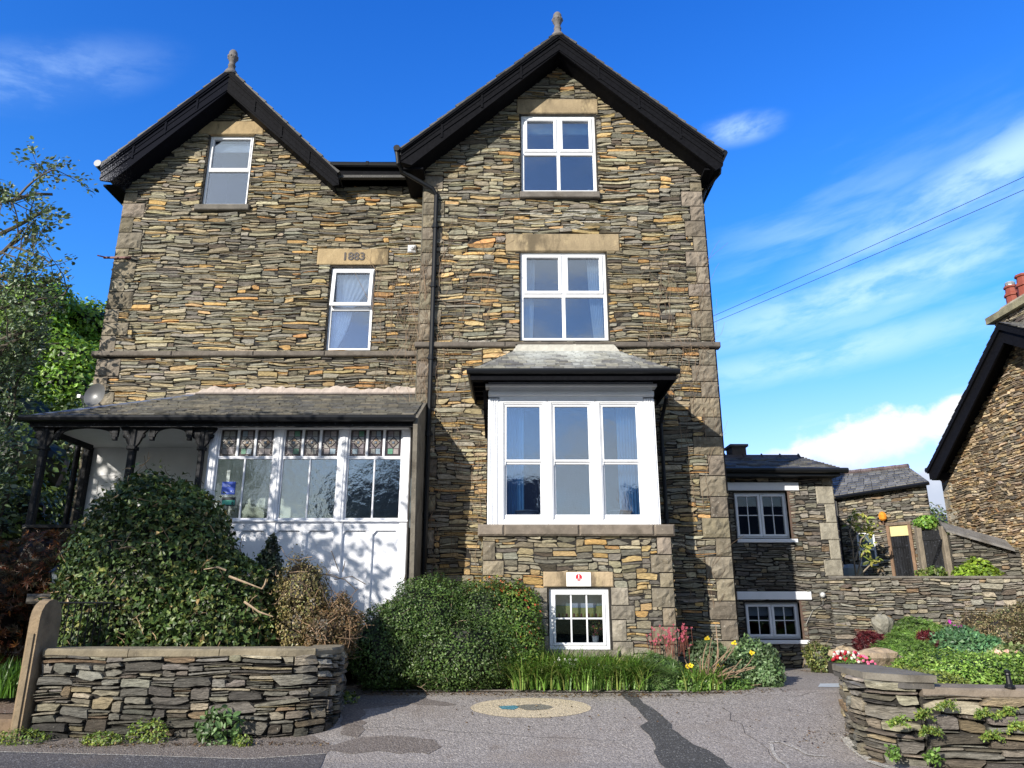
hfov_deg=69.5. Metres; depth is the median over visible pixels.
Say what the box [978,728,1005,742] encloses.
wall fern
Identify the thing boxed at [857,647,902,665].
rockery stone
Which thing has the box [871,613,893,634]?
rockery stone
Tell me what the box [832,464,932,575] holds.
outbuilding
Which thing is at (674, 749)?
repair strip
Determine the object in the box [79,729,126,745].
weed clump
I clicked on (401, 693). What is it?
leaf litter
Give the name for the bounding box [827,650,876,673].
flowers
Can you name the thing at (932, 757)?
wall sprig
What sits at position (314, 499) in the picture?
pull switch
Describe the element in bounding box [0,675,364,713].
ground
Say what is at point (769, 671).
hebe bush
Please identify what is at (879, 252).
overhead cable
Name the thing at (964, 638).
fern mound
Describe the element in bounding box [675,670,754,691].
fern patch
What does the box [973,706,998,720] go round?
wall fern
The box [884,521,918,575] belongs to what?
plank door
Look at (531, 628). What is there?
red tipped hedge
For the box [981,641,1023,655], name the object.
pale green plant
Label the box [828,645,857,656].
rockery stone
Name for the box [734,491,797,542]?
window
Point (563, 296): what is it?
window
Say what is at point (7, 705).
garden path
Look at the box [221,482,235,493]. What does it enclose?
blue notice
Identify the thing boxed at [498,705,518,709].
teal inlay
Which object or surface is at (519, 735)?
tarmac crack
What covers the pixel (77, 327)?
maple tree
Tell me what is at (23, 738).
weed clump
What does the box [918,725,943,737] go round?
wall fern
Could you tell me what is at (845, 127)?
sky
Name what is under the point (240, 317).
stone house
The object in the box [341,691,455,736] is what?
worn patch
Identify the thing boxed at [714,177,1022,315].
overhead cable
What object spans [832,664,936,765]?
wall pier
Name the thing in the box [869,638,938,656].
geranium mound
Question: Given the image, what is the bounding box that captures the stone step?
[0,714,12,736]
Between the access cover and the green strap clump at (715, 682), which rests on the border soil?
the green strap clump at (715, 682)
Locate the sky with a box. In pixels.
[0,0,1023,513]
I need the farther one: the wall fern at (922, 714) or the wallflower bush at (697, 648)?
the wallflower bush at (697, 648)
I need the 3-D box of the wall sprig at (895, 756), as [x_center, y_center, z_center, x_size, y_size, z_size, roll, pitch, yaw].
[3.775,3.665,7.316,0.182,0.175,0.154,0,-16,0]
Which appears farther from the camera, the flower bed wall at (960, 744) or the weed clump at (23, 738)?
the weed clump at (23, 738)
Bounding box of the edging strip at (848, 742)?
[840,736,894,767]
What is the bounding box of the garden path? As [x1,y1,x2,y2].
[0,664,21,712]
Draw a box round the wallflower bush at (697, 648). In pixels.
[686,637,748,679]
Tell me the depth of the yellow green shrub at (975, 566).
16.30 m
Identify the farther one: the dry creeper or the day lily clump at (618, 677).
the dry creeper
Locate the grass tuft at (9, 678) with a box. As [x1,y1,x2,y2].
[0,655,21,697]
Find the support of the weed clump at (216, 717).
on the verge
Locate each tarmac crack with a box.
[356,725,614,740]
[725,709,781,763]
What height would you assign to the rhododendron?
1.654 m
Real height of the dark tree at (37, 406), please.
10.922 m
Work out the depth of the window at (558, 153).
16.77 m
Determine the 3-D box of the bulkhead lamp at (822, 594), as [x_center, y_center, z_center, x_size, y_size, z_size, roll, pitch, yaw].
[6.513,4.797,15.824,0.496,0.672,0.110,0,-16,0]
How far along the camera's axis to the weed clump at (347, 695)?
10.03 m
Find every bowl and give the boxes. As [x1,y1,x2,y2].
[515,510,538,514]
[607,510,631,514]
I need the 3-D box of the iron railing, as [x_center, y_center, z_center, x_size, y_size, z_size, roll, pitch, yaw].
[-5.550,3.104,9.457,0.800,0.620,0.022,0,-16,0]
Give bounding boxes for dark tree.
[0,342,79,442]
[0,401,81,524]
[49,383,92,485]
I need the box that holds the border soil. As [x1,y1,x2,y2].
[354,670,758,695]
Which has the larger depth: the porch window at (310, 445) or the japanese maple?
the porch window at (310, 445)
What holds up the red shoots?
attached to the clipped hedge at (428, 635)
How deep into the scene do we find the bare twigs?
10.55 m
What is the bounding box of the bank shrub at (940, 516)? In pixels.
[929,502,949,534]
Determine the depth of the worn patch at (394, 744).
8.24 m
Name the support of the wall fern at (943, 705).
attached to the flower bed wall at (960, 744)
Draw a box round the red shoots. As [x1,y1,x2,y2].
[467,574,529,596]
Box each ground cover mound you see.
[887,646,1023,684]
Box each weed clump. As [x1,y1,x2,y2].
[0,726,51,745]
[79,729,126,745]
[125,717,169,743]
[190,704,245,745]
[232,733,253,746]
[343,689,359,703]
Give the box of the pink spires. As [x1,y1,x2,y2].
[645,623,692,662]
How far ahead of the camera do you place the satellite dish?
14.09 m
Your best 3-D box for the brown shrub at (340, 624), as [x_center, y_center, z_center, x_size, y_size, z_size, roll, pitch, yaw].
[-2.418,3.304,10.132,0.861,1.099,1.043,-14,-22,39]
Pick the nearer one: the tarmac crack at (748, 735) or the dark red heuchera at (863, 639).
the tarmac crack at (748, 735)
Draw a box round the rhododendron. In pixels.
[841,508,882,575]
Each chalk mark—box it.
[769,741,826,756]
[769,743,789,767]
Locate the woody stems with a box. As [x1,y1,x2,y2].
[685,624,760,685]
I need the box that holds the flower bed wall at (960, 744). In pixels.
[917,683,1023,767]
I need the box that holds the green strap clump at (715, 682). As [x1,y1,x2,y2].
[676,663,731,690]
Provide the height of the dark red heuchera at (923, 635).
0.367 m
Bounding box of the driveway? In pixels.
[307,668,933,767]
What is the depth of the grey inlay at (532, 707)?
9.85 m
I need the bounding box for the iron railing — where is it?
[59,601,113,645]
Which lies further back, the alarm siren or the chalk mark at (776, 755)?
the alarm siren
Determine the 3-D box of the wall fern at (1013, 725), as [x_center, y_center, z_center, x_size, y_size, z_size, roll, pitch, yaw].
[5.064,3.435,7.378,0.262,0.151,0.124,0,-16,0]
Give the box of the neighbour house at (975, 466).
[924,272,1023,572]
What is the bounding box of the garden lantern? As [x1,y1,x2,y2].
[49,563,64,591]
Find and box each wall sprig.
[884,744,901,762]
[921,747,945,766]
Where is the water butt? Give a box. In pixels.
[843,564,863,575]
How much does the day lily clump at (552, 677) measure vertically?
0.638 m
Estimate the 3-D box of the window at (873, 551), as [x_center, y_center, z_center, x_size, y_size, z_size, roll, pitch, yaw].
[9.361,4.355,19.446,0.050,0.852,0.470,13,-21,-36]
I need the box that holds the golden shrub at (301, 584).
[265,544,338,645]
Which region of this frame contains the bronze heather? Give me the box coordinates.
[944,600,1023,645]
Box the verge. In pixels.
[0,735,329,758]
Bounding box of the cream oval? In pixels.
[470,698,590,717]
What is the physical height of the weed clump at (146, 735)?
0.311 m
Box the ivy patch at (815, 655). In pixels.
[801,637,831,672]
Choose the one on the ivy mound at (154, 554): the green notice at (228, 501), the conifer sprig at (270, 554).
the conifer sprig at (270, 554)
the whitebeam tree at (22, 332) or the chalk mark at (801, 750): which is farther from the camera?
the whitebeam tree at (22, 332)
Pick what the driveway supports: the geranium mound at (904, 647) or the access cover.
the access cover
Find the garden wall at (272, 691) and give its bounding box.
[30,644,348,739]
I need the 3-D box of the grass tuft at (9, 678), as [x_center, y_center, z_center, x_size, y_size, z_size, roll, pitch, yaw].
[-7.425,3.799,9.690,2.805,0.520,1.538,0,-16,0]
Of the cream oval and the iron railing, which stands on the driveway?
the cream oval
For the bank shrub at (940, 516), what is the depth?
25.53 m
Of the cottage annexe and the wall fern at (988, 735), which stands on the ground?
the cottage annexe
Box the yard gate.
[914,526,953,575]
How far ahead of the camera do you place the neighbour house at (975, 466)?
17.41 m
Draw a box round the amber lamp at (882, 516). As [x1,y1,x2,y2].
[878,512,885,524]
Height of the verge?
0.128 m
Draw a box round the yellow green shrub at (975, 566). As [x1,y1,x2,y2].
[950,556,1004,575]
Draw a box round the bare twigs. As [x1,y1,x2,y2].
[324,551,365,589]
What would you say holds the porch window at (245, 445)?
in the stone house at (240, 317)
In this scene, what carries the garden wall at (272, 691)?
on the ground
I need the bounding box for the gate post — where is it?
[8,599,61,740]
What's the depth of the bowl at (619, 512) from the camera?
12.46 m
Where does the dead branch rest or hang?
on the ivy mound at (154, 554)
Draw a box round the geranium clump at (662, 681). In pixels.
[636,649,683,691]
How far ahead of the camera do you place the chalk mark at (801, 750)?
8.13 m
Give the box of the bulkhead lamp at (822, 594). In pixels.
[806,592,825,623]
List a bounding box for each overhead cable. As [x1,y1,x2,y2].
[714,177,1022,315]
[715,190,1022,321]
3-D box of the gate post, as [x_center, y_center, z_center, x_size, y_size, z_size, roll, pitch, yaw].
[-5.680,3.388,8.832,0.120,1.560,0.460,0,-16,0]
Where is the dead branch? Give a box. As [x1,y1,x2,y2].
[204,566,272,616]
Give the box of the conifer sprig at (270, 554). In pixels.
[249,532,285,607]
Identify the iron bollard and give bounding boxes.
[1004,669,1015,688]
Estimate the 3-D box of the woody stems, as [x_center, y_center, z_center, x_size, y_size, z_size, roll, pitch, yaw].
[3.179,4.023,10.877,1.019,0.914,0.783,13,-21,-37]
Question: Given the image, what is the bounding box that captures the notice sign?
[566,572,590,585]
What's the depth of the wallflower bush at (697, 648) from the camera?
11.35 m
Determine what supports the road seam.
on the road
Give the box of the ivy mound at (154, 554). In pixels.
[34,452,282,646]
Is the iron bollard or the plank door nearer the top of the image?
the plank door
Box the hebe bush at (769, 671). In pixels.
[728,632,786,687]
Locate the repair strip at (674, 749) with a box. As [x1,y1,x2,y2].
[620,693,731,767]
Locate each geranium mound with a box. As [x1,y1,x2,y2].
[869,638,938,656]
[883,616,950,644]
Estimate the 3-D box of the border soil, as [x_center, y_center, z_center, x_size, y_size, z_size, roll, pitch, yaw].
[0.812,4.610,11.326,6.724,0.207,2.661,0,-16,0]
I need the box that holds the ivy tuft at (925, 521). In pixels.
[911,515,938,529]
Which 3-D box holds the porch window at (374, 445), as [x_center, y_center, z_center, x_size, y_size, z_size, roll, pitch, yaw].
[-2.373,1.529,12.725,0.945,1.599,0.070,0,-16,0]
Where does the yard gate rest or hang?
on the yard ground
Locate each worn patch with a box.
[325,735,441,753]
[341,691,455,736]
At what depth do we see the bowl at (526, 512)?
12.46 m
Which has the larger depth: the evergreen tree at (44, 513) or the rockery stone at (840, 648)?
the evergreen tree at (44, 513)
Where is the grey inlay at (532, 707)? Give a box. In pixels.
[518,704,551,709]
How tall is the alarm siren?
0.170 m
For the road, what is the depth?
7.72 m
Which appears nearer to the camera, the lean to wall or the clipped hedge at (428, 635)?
the clipped hedge at (428, 635)
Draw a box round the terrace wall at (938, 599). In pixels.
[828,576,1023,646]
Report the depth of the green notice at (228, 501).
12.57 m
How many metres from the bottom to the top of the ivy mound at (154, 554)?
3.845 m
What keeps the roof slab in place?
on the lean to wall
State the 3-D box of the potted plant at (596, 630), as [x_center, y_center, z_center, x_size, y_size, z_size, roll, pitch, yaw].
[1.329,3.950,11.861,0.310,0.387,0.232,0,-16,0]
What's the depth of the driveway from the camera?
8.81 m
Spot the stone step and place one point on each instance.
(5, 722)
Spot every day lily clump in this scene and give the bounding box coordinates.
[484,641,623,690]
[547,645,685,690]
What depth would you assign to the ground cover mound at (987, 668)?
8.89 m
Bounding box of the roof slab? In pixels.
[939,521,1014,550]
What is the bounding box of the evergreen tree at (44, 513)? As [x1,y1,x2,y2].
[0,471,66,547]
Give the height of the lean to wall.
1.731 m
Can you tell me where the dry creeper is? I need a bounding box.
[338,200,743,622]
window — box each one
[203,137,253,203]
[213,430,275,518]
[277,430,339,518]
[326,268,374,349]
[344,430,402,518]
[485,382,660,523]
[520,253,608,339]
[521,116,596,190]
[549,588,609,649]
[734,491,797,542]
[745,600,809,643]
[857,533,878,565]
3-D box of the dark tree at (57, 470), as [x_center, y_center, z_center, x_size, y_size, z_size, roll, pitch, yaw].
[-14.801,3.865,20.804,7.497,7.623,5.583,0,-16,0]
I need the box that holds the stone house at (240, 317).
[2,11,740,674]
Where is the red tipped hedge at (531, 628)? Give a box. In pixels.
[486,577,547,688]
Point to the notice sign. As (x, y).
(578, 578)
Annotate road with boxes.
[0,752,324,767]
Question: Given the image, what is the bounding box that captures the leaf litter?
[36,670,847,762]
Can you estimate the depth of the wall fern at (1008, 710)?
7.41 m
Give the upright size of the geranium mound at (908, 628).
0.832 m
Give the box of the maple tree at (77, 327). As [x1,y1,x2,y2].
[0,274,106,411]
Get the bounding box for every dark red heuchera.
[851,627,887,650]
[914,627,934,644]
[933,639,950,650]
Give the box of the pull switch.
[311,464,316,502]
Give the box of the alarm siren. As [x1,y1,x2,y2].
[408,245,415,252]
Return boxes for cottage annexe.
[724,444,850,667]
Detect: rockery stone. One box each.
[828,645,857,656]
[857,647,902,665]
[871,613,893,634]
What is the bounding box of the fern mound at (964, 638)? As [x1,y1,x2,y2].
[928,624,1006,653]
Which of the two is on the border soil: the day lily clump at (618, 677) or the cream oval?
the day lily clump at (618, 677)
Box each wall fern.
[885,713,911,728]
[913,707,936,721]
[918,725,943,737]
[932,698,959,712]
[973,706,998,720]
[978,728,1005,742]
[995,705,1018,718]
[1006,720,1023,734]
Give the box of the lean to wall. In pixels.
[947,533,1023,575]
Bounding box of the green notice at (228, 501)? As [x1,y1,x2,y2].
[222,497,235,505]
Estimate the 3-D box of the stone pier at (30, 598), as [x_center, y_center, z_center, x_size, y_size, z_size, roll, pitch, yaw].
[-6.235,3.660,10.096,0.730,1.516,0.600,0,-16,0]
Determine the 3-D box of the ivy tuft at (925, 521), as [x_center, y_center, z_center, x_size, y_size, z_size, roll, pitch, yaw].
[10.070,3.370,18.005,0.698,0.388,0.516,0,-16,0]
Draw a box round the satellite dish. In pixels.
[77,383,104,406]
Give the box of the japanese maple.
[0,524,100,671]
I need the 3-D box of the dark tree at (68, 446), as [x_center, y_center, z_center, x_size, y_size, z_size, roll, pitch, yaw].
[-13.668,4.202,24.044,5.921,8.817,5.323,0,-16,0]
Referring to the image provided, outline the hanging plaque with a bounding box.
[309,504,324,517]
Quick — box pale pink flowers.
[994,649,1017,656]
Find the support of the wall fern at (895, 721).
attached to the wall pier at (873, 699)
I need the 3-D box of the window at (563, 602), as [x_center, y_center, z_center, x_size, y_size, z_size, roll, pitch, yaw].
[1.107,3.780,11.909,1.030,0.939,0.295,0,-16,0]
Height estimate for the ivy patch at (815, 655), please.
0.772 m
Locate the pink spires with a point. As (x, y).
(669, 644)
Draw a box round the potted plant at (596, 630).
[585,617,602,642]
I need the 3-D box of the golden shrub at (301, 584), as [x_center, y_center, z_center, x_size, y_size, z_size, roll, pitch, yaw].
[-2.888,3.051,10.344,1.108,1.578,1.042,8,-18,-24]
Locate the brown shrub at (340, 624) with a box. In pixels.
[292,584,367,658]
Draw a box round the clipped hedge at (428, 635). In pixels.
[346,568,536,693]
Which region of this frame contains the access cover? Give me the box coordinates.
[818,683,839,686]
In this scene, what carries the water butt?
on the yard ground
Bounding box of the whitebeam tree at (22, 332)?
[0,135,98,546]
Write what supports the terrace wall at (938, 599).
on the ground
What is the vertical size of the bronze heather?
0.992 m
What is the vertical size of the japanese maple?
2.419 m
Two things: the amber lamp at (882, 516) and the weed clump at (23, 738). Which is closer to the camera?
the weed clump at (23, 738)
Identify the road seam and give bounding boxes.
[0,751,325,758]
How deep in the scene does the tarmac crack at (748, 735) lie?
8.63 m
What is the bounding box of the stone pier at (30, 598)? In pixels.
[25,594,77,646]

